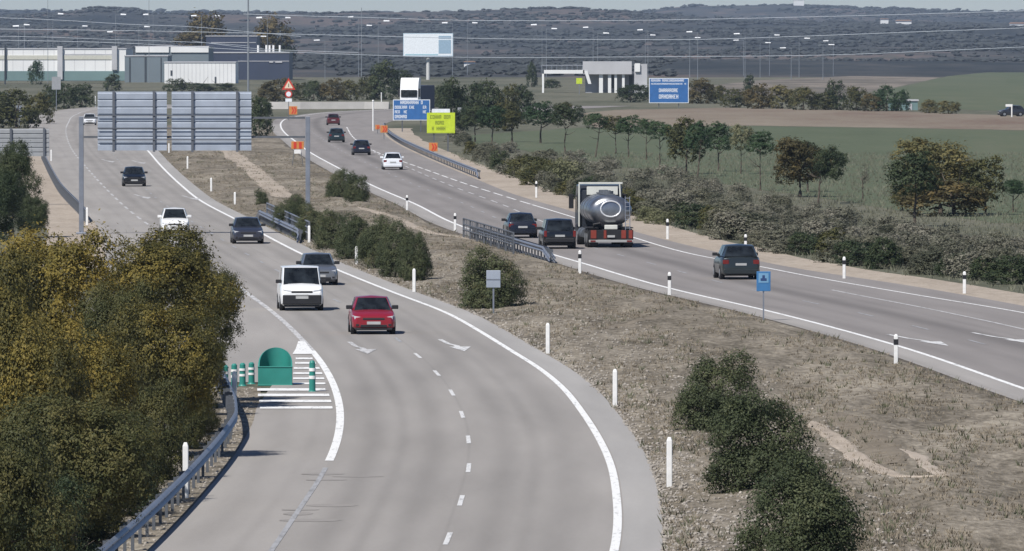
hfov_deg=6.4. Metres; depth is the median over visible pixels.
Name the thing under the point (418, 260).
oleander bush
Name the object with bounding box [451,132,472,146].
scrub bush
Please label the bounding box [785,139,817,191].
tree
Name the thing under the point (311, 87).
tree
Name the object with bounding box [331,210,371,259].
oleander bush
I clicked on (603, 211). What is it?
tanker truck
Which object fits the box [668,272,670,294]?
edge post
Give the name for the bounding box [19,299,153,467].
flowering tree
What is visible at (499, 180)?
dirt verge
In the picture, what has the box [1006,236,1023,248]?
scrub bush
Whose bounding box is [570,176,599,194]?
scrub bush
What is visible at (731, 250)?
rear window
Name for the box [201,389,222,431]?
shrub
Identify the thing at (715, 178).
scrub bush
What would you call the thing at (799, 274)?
lane marking
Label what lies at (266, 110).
tree
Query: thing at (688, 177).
scrub bush
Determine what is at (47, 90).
tree
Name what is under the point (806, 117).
ploughed field
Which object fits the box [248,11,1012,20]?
power line
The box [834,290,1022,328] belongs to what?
lane marking
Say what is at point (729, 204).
scrub bush
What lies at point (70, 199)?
guardrail
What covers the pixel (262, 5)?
sky
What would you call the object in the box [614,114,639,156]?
slim tree
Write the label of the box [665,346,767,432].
oleander bush
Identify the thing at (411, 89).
lorry
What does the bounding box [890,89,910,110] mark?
hedge tree
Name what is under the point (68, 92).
tree
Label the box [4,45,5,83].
power pole
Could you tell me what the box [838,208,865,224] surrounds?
scrub bush
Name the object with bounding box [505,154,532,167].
scrub bush
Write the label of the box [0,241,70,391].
flowering tree
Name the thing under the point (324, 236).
oleander bush
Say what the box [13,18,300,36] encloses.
power line
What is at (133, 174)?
car
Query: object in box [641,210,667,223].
scrub bush
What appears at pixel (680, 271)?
lane marking
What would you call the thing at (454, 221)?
edge post
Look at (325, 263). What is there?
car
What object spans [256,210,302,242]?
guardrail
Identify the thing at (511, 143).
scrub bush
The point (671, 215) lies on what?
scrub bush
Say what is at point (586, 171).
scrub bush
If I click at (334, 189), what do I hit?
oleander bush
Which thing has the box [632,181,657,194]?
scrub bush
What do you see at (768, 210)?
scrub bush
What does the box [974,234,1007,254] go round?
scrub bush
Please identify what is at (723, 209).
scrub bush
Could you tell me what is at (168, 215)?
car
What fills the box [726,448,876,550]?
oleander bush
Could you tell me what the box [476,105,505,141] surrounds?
slim tree
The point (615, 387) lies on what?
edge post
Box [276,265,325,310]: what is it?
van
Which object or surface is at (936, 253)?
scrub bush
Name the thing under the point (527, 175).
scrub bush
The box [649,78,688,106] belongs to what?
motorway sign
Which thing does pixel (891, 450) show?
bare soil
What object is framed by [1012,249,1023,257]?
scrub bush
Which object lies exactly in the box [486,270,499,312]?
sign
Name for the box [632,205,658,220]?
scrub bush
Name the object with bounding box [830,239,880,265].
scrub bush
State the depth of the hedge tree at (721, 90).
1583.91 m
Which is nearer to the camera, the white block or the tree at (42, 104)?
the tree at (42, 104)
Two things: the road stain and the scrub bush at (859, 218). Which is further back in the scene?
the scrub bush at (859, 218)
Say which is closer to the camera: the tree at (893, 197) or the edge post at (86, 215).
the edge post at (86, 215)
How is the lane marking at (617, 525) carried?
on the road at (536, 477)
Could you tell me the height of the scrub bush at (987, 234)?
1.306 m
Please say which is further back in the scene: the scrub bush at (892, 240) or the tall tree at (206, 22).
the tall tree at (206, 22)
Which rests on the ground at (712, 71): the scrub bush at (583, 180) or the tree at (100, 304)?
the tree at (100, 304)
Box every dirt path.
[220,150,291,196]
[358,207,481,241]
[808,421,946,476]
[900,449,949,475]
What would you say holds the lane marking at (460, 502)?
on the road at (536, 477)
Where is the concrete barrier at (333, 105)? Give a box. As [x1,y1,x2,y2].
[251,102,389,108]
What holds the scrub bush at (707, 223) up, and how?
on the ground at (712, 71)
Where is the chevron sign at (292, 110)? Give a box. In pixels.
[289,106,296,114]
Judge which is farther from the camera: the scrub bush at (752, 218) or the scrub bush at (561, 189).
the scrub bush at (561, 189)
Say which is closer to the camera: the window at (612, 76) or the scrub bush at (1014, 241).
the scrub bush at (1014, 241)
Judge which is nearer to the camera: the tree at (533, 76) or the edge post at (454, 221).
the edge post at (454, 221)
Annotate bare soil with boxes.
[577,315,668,328]
[821,411,909,463]
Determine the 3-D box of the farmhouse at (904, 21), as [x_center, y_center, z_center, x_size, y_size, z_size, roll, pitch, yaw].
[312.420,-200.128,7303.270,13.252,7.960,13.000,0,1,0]
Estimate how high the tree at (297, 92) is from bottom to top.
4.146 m
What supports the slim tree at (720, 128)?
on the field at (879, 140)
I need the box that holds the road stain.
[279,473,382,521]
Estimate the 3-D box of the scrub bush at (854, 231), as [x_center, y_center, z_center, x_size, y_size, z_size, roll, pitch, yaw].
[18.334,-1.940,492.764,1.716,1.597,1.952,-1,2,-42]
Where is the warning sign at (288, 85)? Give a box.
[282,78,294,119]
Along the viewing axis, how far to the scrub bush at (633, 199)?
582.81 m
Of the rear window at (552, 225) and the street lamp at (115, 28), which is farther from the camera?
the street lamp at (115, 28)
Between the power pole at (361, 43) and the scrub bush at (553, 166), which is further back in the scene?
the power pole at (361, 43)
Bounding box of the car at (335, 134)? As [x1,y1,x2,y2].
[327,128,345,141]
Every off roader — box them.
[537,218,575,248]
[712,244,759,278]
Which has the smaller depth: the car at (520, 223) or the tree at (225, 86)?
the car at (520, 223)
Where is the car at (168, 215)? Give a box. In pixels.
[158,207,191,232]
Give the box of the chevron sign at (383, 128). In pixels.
[380,125,387,132]
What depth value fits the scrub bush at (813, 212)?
563.45 m
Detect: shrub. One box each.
[34,472,121,550]
[73,428,164,515]
[82,479,131,538]
[121,418,172,492]
[127,372,195,480]
[168,398,214,448]
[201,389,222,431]
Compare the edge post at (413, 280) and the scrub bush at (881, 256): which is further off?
the scrub bush at (881, 256)
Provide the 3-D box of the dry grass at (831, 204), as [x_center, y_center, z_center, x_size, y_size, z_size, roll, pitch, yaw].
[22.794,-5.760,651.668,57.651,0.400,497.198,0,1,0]
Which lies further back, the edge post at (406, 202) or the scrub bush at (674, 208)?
the edge post at (406, 202)
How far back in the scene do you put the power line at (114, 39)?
1999.30 m
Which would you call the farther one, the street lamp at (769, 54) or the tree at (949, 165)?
the street lamp at (769, 54)
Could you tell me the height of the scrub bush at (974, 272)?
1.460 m
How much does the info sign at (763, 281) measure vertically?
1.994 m
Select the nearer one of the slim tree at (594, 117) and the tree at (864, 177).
the tree at (864, 177)
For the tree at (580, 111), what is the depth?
1242.92 m
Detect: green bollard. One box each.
[223,365,228,379]
[231,363,237,386]
[238,363,246,385]
[247,362,255,383]
[308,360,315,391]
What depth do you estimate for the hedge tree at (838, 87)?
1442.64 m
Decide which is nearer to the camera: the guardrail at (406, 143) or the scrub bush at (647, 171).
the scrub bush at (647, 171)
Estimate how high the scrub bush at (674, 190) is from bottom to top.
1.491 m
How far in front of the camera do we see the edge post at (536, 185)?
649.12 m
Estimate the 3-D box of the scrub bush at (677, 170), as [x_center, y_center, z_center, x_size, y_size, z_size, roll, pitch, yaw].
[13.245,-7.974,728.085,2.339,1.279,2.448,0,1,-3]
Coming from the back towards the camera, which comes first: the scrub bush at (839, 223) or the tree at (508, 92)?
the tree at (508, 92)
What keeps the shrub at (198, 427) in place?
on the gravel verge at (197, 493)
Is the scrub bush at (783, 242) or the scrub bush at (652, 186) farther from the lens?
the scrub bush at (652, 186)
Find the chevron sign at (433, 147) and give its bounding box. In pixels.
[429,143,437,151]
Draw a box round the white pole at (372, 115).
[372,100,373,130]
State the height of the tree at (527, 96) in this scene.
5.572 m
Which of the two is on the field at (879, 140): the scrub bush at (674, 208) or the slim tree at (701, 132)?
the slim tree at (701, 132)
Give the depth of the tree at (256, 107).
1035.79 m
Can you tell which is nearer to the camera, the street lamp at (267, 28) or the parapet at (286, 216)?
the parapet at (286, 216)
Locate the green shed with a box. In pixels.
[887,99,918,109]
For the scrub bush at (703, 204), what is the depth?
548.20 m
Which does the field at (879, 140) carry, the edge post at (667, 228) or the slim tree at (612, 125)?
the slim tree at (612, 125)
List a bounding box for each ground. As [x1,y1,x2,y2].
[0,5,1023,545]
[158,124,1023,550]
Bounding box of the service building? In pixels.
[541,61,646,92]
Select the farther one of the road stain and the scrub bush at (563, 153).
the scrub bush at (563, 153)
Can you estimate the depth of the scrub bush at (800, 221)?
517.60 m
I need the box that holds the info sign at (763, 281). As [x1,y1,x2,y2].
[757,271,770,319]
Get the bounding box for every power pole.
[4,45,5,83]
[247,0,248,90]
[361,8,361,77]
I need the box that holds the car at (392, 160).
[380,152,403,169]
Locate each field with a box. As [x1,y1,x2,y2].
[457,126,1023,222]
[578,108,1023,129]
[689,76,940,95]
[868,72,1023,110]
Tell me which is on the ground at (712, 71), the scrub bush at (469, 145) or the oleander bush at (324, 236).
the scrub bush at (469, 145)
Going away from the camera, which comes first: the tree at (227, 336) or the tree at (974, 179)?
the tree at (227, 336)
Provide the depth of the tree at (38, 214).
492.31 m
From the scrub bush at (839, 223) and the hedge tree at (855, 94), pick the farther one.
the hedge tree at (855, 94)
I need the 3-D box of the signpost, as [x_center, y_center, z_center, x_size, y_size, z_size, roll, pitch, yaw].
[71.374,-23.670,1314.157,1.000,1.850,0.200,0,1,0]
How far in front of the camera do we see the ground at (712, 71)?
3382.48 m
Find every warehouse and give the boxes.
[0,46,133,80]
[124,54,172,81]
[135,46,213,60]
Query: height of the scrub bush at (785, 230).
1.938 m
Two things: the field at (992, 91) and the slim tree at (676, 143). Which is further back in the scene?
the field at (992, 91)
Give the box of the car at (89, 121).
[84,113,97,124]
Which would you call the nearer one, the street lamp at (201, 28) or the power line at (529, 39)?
the power line at (529, 39)
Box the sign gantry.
[76,91,309,233]
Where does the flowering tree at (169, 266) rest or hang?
on the ground at (712, 71)
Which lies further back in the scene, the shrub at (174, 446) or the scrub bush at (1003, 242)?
the scrub bush at (1003, 242)
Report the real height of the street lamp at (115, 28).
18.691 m
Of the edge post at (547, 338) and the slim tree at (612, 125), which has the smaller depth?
the edge post at (547, 338)
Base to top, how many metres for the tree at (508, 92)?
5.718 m
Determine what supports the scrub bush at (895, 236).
on the ground at (712, 71)
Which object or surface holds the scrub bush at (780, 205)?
on the ground at (712, 71)
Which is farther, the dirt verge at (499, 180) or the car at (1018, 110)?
the car at (1018, 110)
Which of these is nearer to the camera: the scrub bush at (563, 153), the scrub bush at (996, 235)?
the scrub bush at (996, 235)
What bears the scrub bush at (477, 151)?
on the dirt verge at (499, 180)
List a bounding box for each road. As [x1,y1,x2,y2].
[29,107,328,381]
[66,105,662,550]
[271,106,1023,401]
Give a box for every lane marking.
[65,129,237,285]
[110,150,401,341]
[147,150,621,550]
[239,287,314,350]
[257,341,332,408]
[268,468,327,550]
[280,109,1023,388]
[310,130,1023,355]
[312,351,343,460]
[346,127,529,203]
[371,150,542,221]
[414,353,470,543]
[534,205,1023,312]
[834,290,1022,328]
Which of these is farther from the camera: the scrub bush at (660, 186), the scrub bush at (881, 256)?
the scrub bush at (660, 186)
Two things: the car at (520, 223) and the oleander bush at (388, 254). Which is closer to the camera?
the oleander bush at (388, 254)
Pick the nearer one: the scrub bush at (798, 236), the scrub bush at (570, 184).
the scrub bush at (798, 236)
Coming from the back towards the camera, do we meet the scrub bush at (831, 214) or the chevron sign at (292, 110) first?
the chevron sign at (292, 110)
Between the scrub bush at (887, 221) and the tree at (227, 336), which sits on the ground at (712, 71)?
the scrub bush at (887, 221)
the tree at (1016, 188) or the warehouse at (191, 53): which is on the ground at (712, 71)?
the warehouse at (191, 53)
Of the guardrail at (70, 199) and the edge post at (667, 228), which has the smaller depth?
the edge post at (667, 228)
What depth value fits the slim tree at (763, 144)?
679.01 m
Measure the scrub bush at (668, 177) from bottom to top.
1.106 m
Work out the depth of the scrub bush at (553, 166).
711.34 m
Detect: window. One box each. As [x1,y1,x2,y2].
[547,221,572,230]
[611,75,613,87]
[629,75,632,85]
[726,246,755,255]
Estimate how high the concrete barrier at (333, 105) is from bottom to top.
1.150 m
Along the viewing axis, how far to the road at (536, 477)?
263.13 m
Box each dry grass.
[451,150,1023,292]
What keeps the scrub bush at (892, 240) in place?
on the ground at (712, 71)
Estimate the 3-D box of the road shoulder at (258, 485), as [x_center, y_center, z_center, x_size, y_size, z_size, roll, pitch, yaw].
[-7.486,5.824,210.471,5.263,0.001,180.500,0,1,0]
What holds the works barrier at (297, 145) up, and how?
on the median ground at (1004, 534)
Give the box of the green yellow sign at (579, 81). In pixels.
[576,78,581,93]
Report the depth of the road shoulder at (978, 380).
373.55 m
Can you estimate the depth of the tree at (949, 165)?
587.08 m
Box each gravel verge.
[87,387,260,550]
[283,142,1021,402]
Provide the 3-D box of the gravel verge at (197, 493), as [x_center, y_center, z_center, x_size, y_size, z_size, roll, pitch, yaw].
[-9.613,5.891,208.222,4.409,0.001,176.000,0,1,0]
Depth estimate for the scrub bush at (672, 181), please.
694.24 m
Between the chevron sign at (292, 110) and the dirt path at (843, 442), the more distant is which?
the chevron sign at (292, 110)
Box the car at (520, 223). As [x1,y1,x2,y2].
[501,212,536,237]
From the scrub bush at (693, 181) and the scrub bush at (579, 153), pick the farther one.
the scrub bush at (579, 153)
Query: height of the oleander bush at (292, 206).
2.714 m
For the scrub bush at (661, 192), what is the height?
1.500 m
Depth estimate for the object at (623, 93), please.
1615.72 m
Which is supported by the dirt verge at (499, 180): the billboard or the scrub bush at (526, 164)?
the scrub bush at (526, 164)
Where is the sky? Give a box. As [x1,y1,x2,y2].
[0,0,1023,11]
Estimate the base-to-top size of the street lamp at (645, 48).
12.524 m
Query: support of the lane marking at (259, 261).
on the road at (536, 477)
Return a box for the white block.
[164,61,238,82]
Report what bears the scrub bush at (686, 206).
on the ground at (712, 71)
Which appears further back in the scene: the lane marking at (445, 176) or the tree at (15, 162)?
the lane marking at (445, 176)
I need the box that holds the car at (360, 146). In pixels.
[350,140,371,154]
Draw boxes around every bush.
[0,408,86,550]
[254,188,270,204]
[270,192,305,229]
[291,199,326,239]
[310,206,347,248]
[323,166,348,197]
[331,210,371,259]
[342,171,370,201]
[352,213,397,268]
[374,215,415,277]
[394,227,436,280]
[443,127,467,141]
[449,241,531,308]
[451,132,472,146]
[461,140,478,154]
[470,146,491,161]
[481,144,501,154]
[483,141,500,146]
[485,154,503,166]
[488,149,509,169]
[493,162,512,173]
[499,142,516,152]
[501,155,541,177]
[502,141,519,152]
[504,153,523,173]
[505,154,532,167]
[516,161,537,178]
[517,164,553,184]
[530,148,558,158]
[530,156,555,174]
[535,170,556,185]
[541,173,561,191]
[545,155,575,168]
[545,164,568,179]
[549,159,586,180]
[553,179,575,194]
[555,150,576,160]
[559,167,579,178]
[563,149,587,163]
[564,178,576,195]
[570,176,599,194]
[574,175,595,179]
[580,168,591,176]
[583,162,610,174]
[589,170,617,181]
[589,173,600,180]
[590,161,615,172]
[597,155,619,168]
[598,176,614,181]
[605,159,622,168]
[619,180,636,192]
[621,171,649,181]
[622,187,636,211]
[626,195,644,215]
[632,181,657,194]
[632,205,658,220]
[633,165,654,181]
[633,180,648,191]
[633,199,678,217]
[636,188,664,200]
[636,206,664,219]
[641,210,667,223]
[643,189,663,199]
[647,187,671,199]
[651,215,672,224]
[652,163,684,179]
[653,181,667,189]
[658,190,698,205]
[661,211,683,224]
[664,167,692,178]
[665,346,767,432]
[666,170,682,179]
[666,186,691,197]
[667,179,679,186]
[669,204,692,218]
[672,201,713,229]
[673,168,684,180]
[673,180,694,190]
[677,173,700,185]
[678,177,698,189]
[678,202,696,214]
[683,187,714,204]
[687,178,711,191]
[688,201,718,224]
[693,188,713,200]
[694,181,711,189]
[696,204,727,230]
[696,383,832,494]
[699,206,745,235]
[702,197,734,208]
[703,216,724,234]
[704,178,724,193]
[704,194,719,203]
[707,177,721,190]
[708,210,752,239]
[710,193,724,200]
[710,199,745,211]
[717,210,783,239]
[724,182,750,197]
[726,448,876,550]
[733,191,753,204]
[739,200,764,211]
[742,206,756,212]
[743,220,783,243]
[747,229,774,245]
[753,223,808,251]
[755,202,785,215]
[756,193,781,207]
[760,207,779,221]
[761,211,781,224]
[769,193,792,209]
[770,234,811,253]
[771,203,793,212]
[775,204,787,215]
[776,209,798,225]
[785,230,828,254]
[790,205,802,211]
[790,209,816,221]
[791,213,835,232]
[798,219,839,253]
[804,200,822,218]
[804,209,820,217]
[810,234,866,262]
[811,227,846,255]
[817,207,847,229]
[817,214,839,227]
[818,206,857,225]
[829,219,852,234]
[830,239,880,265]
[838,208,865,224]
[839,225,865,245]
[845,247,880,264]
[858,235,889,246]
[859,217,876,231]
[860,225,878,241]
[861,229,902,246]
[861,236,903,269]
[872,216,902,232]
[876,214,916,235]
[877,224,894,234]
[880,245,921,268]
[882,236,900,248]
[891,169,994,216]
[893,220,919,239]
[897,230,929,251]
[899,223,938,246]
[904,249,937,274]
[911,244,950,274]
[922,240,938,249]
[930,229,961,246]
[931,237,975,251]
[932,252,967,276]
[933,236,973,254]
[935,221,959,236]
[939,250,989,277]
[943,240,975,260]
[944,232,980,246]
[966,255,1008,280]
[966,255,1018,280]
[972,230,1000,243]
[973,242,1002,253]
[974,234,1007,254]
[975,236,1023,256]
[979,232,1008,247]
[981,253,1023,284]
[982,246,1023,259]
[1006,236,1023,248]
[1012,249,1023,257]
[1013,237,1023,250]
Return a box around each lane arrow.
[102,159,375,353]
[438,333,1023,350]
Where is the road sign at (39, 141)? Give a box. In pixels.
[0,128,48,156]
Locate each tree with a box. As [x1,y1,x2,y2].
[0,87,41,127]
[0,90,17,124]
[0,137,44,236]
[0,163,27,244]
[0,208,151,348]
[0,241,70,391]
[0,291,99,469]
[0,386,163,544]
[3,461,104,550]
[12,193,50,233]
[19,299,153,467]
[21,92,56,123]
[27,60,44,83]
[41,84,59,107]
[49,83,80,108]
[67,82,96,107]
[73,265,165,416]
[90,220,251,350]
[100,295,235,429]
[102,73,122,90]
[162,78,185,91]
[168,251,246,356]
[173,31,204,45]
[177,7,229,45]
[182,77,215,91]
[190,335,227,387]
[208,81,239,91]
[251,95,274,135]
[252,11,298,50]
[256,77,291,101]
[258,97,273,121]
[275,38,296,59]
[292,82,309,100]
[302,80,325,100]
[317,77,349,100]
[339,79,362,99]
[357,74,380,99]
[363,59,399,99]
[392,68,413,95]
[435,84,454,108]
[437,76,465,124]
[452,106,471,130]
[453,80,485,109]
[459,106,489,141]
[472,77,505,125]
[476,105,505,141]
[492,83,523,118]
[492,102,518,130]
[494,110,527,140]
[512,83,535,118]
[517,100,558,142]
[525,61,537,86]
[541,79,561,87]
[549,103,580,151]
[553,101,572,118]
[573,105,585,121]
[583,113,609,156]
[603,115,621,152]
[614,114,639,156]
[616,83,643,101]
[634,118,657,159]
[636,84,648,100]
[646,120,672,164]
[664,115,705,173]
[681,120,711,175]
[686,77,716,103]
[705,121,735,170]
[707,84,726,103]
[719,87,750,107]
[729,122,753,173]
[741,73,755,95]
[741,82,772,108]
[744,130,775,190]
[765,84,796,108]
[770,134,838,196]
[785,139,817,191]
[787,86,818,109]
[808,144,849,202]
[810,90,839,109]
[824,78,848,109]
[840,86,870,110]
[860,92,884,110]
[860,168,868,199]
[872,83,899,110]
[880,149,946,223]
[884,183,923,209]
[889,136,988,212]
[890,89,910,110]
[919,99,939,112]
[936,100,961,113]
[956,155,1007,213]
[1002,179,1023,211]
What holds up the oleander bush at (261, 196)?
on the median ground at (1004, 534)
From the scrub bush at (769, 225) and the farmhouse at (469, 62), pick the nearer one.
the scrub bush at (769, 225)
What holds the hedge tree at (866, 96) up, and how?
on the ploughed field at (806, 117)
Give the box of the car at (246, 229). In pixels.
[229,217,265,243]
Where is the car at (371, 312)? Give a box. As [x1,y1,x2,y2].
[346,295,397,333]
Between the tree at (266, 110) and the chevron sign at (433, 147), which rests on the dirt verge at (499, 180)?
the chevron sign at (433, 147)
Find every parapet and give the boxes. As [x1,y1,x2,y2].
[266,203,309,239]
[463,218,513,253]
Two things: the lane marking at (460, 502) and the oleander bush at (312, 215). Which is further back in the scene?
the oleander bush at (312, 215)
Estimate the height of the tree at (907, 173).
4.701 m
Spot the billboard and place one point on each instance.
(413, 45)
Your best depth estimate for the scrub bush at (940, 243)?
463.45 m
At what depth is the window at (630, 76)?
1902.15 m
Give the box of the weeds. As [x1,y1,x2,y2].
[170,150,1023,550]
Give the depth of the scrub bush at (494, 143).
920.79 m
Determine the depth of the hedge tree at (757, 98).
1468.31 m
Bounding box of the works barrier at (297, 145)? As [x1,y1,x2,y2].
[291,141,303,165]
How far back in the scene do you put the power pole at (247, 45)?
1949.26 m
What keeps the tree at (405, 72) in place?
on the ground at (712, 71)
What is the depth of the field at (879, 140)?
947.06 m
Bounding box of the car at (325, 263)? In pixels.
[296,252,339,284]
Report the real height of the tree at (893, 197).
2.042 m
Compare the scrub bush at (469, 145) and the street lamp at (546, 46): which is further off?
the street lamp at (546, 46)
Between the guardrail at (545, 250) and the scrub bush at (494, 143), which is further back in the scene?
the scrub bush at (494, 143)
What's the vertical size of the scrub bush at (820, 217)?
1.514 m
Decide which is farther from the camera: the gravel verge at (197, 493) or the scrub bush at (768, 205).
the scrub bush at (768, 205)
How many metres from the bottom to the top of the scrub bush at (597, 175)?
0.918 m
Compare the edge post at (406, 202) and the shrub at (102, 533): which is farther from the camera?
the edge post at (406, 202)
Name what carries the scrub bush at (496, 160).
on the dirt verge at (499, 180)
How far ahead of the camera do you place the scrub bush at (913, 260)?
438.20 m
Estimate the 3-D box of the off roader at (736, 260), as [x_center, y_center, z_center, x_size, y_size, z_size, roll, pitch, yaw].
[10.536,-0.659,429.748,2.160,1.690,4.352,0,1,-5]
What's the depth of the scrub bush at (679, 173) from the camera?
712.10 m
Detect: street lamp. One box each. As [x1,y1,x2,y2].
[14,25,24,47]
[77,25,85,47]
[115,14,125,45]
[191,15,201,45]
[256,17,267,44]
[348,16,358,76]
[442,22,452,76]
[467,22,476,74]
[546,28,556,76]
[645,34,651,63]
[686,31,697,79]
[689,37,699,76]
[737,40,743,74]
[769,34,776,75]
[824,40,833,75]
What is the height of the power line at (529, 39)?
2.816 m
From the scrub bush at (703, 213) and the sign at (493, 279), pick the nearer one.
the sign at (493, 279)
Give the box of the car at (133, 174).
[120,166,147,185]
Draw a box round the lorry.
[398,78,434,112]
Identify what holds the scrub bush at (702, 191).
on the ground at (712, 71)
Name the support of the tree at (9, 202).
on the ground at (712, 71)
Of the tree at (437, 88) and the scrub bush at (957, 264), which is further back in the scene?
the tree at (437, 88)
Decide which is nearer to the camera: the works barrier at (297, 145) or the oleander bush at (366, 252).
the oleander bush at (366, 252)
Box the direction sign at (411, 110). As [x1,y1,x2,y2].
[393,100,429,131]
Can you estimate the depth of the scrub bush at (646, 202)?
568.91 m
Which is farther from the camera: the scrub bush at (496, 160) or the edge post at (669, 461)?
the scrub bush at (496, 160)
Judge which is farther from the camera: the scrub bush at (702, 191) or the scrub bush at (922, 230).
the scrub bush at (702, 191)
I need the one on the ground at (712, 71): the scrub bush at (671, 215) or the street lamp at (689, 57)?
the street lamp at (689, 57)
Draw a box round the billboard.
[403,33,452,79]
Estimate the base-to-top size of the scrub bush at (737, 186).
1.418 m
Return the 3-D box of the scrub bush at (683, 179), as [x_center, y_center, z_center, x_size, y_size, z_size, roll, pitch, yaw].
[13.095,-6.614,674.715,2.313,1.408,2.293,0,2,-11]
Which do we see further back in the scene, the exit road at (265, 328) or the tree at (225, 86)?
the tree at (225, 86)
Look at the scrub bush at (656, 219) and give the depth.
554.64 m
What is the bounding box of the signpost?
[1006,104,1012,116]
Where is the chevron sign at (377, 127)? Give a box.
[374,125,380,133]
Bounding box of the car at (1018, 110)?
[997,105,1023,115]
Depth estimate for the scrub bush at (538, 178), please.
698.55 m
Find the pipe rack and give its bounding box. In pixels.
[257,45,280,51]
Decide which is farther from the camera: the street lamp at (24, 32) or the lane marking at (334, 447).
the street lamp at (24, 32)
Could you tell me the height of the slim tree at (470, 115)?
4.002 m
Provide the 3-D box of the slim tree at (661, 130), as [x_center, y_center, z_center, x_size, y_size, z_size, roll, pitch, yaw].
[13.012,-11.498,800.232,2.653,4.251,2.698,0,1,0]
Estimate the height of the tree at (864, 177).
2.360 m
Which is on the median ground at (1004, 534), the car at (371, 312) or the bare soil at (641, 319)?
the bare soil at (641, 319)
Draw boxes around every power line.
[0,36,244,45]
[1,40,1017,57]
[8,28,1015,39]
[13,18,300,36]
[194,41,357,52]
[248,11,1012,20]
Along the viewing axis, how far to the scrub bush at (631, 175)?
693.99 m
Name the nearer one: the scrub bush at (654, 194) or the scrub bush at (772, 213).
the scrub bush at (772, 213)
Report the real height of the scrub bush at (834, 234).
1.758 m
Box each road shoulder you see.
[149,150,661,550]
[150,382,335,550]
[272,124,1023,402]
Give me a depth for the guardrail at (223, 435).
221.86 m
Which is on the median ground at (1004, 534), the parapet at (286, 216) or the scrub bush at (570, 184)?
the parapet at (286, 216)
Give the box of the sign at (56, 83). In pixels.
[52,77,60,109]
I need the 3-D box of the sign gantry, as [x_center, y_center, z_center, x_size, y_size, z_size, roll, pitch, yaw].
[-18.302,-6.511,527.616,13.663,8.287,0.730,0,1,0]
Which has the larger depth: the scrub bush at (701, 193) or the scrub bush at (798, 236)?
the scrub bush at (701, 193)
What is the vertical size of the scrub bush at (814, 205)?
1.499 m
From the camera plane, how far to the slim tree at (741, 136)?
762.03 m
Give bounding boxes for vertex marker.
[258,347,292,385]
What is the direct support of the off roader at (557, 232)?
on the road at (791, 294)
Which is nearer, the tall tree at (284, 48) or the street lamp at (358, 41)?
the street lamp at (358, 41)
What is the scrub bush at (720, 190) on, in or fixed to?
on the ground at (712, 71)
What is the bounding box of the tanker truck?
[569,182,632,246]
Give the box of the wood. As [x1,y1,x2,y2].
[0,3,1023,76]
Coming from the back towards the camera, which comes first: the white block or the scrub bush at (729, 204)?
the white block
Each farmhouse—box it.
[464,61,474,66]
[793,0,803,5]
[880,18,887,23]
[896,20,911,23]
[1009,22,1023,25]
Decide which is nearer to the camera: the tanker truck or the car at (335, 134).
the tanker truck
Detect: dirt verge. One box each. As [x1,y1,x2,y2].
[22,156,105,267]
[384,128,1023,305]
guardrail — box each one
[41,156,85,222]
[96,369,237,550]
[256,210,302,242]
[383,123,480,178]
[471,226,555,262]
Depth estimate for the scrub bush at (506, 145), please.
900.70 m
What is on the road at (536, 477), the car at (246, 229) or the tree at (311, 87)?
the car at (246, 229)
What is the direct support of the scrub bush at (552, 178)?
on the dirt verge at (499, 180)
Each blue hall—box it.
[206,36,259,51]
[214,52,292,79]
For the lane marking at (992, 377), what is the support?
on the road at (791, 294)
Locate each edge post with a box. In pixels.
[86,207,87,224]
[183,442,188,497]
[232,371,236,398]
[308,226,309,242]
[406,195,407,209]
[412,269,415,291]
[454,213,455,229]
[535,181,537,197]
[546,323,549,353]
[578,250,581,272]
[613,369,616,405]
[666,219,668,238]
[667,437,671,486]
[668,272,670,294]
[842,257,845,277]
[894,334,897,363]
[963,271,965,292]
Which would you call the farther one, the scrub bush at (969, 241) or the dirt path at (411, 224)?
the dirt path at (411, 224)
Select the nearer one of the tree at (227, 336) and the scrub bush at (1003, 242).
the tree at (227, 336)
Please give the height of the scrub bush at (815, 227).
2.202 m
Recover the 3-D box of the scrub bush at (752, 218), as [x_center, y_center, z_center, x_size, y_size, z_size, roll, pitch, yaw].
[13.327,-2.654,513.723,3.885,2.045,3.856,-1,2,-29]
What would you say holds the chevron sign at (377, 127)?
on the road at (791, 294)
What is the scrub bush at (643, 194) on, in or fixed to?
on the ground at (712, 71)
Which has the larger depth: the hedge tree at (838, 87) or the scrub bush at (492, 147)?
the hedge tree at (838, 87)
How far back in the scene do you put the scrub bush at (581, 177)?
690.03 m
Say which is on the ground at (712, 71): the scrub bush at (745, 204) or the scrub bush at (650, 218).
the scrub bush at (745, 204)
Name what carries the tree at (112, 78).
on the ground at (712, 71)
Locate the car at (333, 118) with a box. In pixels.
[325,114,340,124]
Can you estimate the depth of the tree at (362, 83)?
1683.12 m
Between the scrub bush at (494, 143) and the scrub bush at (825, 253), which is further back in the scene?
the scrub bush at (494, 143)
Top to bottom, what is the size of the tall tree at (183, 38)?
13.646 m
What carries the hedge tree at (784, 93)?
on the ground at (712, 71)
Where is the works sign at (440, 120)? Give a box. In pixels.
[427,109,454,151]
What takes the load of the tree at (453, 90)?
on the ground at (712, 71)
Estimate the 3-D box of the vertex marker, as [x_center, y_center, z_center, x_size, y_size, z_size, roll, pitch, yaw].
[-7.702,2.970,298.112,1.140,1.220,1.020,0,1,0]
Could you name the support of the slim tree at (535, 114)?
on the field at (879, 140)

